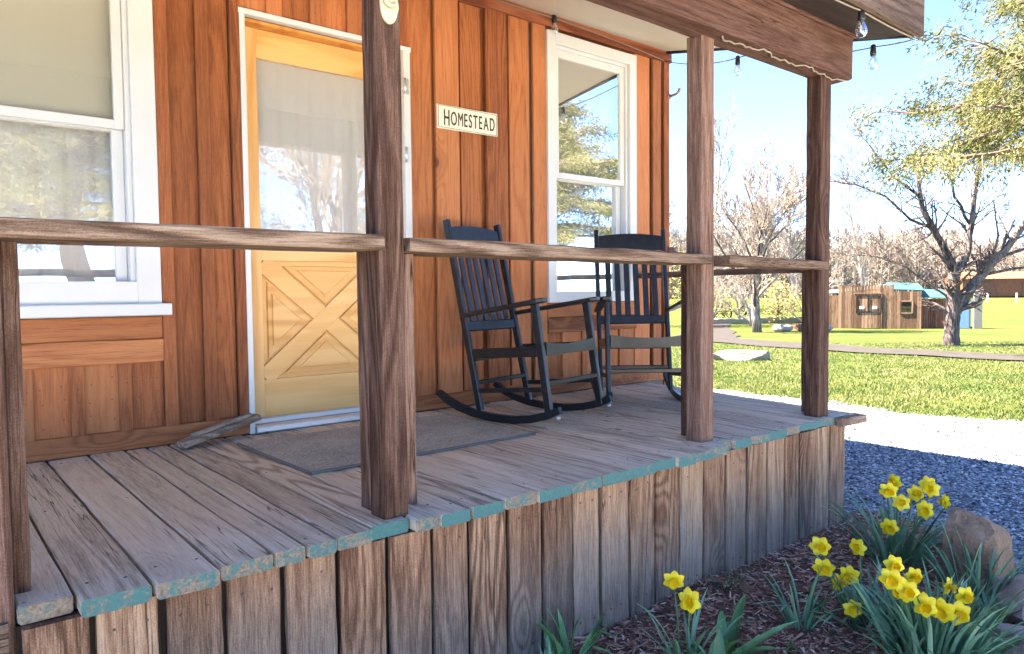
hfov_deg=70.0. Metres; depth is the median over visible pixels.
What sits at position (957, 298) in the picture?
bare tree
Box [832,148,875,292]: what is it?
wispy tree
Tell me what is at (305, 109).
door
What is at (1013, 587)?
rock
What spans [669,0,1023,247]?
sky
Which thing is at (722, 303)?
yellow shrub
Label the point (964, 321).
door
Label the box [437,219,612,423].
rocking chair
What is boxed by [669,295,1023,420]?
ground
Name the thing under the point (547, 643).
leafy plant
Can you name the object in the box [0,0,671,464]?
house
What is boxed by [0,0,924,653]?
porch
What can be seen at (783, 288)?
hill
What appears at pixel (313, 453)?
door mat
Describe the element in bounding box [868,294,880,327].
door
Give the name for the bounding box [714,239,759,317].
bare shrub
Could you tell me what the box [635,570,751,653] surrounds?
daffodil plant
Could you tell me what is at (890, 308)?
shed
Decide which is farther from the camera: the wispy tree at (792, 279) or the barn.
the barn
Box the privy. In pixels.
[960,299,971,328]
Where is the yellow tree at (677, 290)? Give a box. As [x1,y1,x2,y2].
[669,242,685,313]
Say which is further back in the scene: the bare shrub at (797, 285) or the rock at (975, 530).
the bare shrub at (797, 285)
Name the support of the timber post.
on the ground at (1003, 318)
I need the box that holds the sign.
[436,103,497,136]
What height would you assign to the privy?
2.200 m
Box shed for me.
[829,282,945,328]
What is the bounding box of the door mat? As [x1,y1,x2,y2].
[236,414,535,474]
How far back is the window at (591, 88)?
5.38 m
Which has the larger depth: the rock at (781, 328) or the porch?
the rock at (781, 328)
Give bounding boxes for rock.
[713,349,770,360]
[772,324,792,331]
[791,324,801,330]
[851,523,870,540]
[941,507,1015,588]
[980,574,1023,625]
[987,622,1023,653]
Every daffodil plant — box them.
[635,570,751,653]
[797,536,944,633]
[822,473,963,568]
[835,553,1023,653]
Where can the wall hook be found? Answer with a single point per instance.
(669, 96)
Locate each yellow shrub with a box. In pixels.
[714,283,735,318]
[749,277,801,322]
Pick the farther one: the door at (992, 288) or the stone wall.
the door at (992, 288)
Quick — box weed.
[775,640,797,653]
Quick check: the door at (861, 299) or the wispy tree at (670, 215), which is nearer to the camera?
the door at (861, 299)
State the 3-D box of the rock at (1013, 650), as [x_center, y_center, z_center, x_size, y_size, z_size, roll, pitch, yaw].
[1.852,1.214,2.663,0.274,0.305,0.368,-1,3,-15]
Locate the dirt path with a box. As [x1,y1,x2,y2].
[677,324,1023,359]
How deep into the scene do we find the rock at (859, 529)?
3.91 m
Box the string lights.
[496,0,913,81]
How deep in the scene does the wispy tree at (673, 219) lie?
72.14 m
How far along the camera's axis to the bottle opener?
2.27 m
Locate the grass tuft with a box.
[704,568,748,592]
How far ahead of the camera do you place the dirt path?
20.27 m
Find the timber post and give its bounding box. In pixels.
[973,291,982,328]
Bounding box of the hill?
[678,283,921,296]
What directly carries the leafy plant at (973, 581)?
on the mulch bed
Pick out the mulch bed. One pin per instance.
(778, 615)
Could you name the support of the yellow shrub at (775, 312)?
on the ground at (1003, 318)
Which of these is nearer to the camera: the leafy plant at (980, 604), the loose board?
the leafy plant at (980, 604)
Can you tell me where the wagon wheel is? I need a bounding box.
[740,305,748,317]
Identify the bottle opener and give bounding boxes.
[379,0,398,23]
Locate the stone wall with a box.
[713,316,801,323]
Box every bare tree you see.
[669,144,831,332]
[794,103,1023,344]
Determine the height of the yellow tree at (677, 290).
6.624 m
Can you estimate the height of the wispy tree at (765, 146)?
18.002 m
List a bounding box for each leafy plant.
[535,608,617,653]
[538,631,601,653]
[661,594,797,653]
[694,629,745,653]
[750,555,846,630]
[903,517,1023,606]
[930,579,1020,624]
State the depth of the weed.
2.72 m
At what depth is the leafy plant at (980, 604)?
2.96 m
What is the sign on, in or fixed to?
attached to the house
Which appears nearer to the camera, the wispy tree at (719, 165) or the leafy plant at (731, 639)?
the leafy plant at (731, 639)
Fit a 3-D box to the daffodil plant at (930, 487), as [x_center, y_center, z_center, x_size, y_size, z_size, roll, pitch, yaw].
[1.873,0.952,3.598,0.661,0.442,0.609,1,3,25]
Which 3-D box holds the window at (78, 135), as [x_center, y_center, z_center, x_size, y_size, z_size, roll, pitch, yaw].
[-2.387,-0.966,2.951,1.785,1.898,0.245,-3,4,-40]
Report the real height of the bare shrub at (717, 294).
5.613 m
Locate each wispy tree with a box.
[669,121,674,247]
[669,163,679,266]
[714,92,741,245]
[733,124,779,308]
[775,166,797,306]
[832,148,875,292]
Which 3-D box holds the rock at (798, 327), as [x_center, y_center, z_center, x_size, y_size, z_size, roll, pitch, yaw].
[15.364,0.049,39.020,0.706,0.438,0.946,-26,26,-84]
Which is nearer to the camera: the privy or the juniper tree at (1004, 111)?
the juniper tree at (1004, 111)
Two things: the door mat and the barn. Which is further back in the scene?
the barn
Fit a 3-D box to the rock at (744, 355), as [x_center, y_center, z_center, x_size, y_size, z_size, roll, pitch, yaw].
[5.171,0.788,16.587,1.270,0.532,0.594,1,3,29]
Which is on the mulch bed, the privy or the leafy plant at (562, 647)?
the leafy plant at (562, 647)
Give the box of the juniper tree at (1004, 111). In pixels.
[834,0,1023,207]
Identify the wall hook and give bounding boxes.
[667,88,680,98]
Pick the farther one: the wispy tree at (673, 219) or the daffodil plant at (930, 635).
the wispy tree at (673, 219)
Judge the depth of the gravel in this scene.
5.98 m
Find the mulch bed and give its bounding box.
[541,509,1007,653]
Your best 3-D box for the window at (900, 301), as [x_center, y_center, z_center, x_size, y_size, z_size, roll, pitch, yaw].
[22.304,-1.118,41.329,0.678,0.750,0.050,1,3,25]
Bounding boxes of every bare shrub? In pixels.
[713,243,739,317]
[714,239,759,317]
[715,274,770,325]
[769,262,851,321]
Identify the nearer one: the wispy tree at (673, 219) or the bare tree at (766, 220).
the bare tree at (766, 220)
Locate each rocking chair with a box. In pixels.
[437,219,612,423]
[590,229,680,403]
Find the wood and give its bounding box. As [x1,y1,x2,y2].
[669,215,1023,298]
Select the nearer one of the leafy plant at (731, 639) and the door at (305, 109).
the leafy plant at (731, 639)
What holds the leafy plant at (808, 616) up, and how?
on the mulch bed
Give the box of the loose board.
[175,413,260,448]
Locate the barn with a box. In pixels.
[944,271,1023,296]
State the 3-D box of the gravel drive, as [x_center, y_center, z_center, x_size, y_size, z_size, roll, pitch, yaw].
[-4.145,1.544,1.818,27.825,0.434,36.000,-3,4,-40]
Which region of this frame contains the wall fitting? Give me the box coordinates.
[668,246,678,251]
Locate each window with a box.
[0,0,171,318]
[545,29,636,302]
[900,301,912,313]
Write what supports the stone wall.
on the ground at (1003, 318)
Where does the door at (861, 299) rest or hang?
in the shed
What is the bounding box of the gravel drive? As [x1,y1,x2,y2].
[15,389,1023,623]
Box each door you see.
[245,26,365,416]
[855,294,867,327]
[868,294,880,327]
[960,309,968,327]
[979,282,996,296]
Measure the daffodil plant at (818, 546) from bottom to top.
0.360 m
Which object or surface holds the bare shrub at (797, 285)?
on the ground at (1003, 318)
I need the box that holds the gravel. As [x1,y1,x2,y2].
[714,389,1023,543]
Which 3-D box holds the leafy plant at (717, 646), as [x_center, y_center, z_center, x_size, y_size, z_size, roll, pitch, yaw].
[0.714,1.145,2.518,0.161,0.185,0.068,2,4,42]
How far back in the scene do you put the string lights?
4.09 m

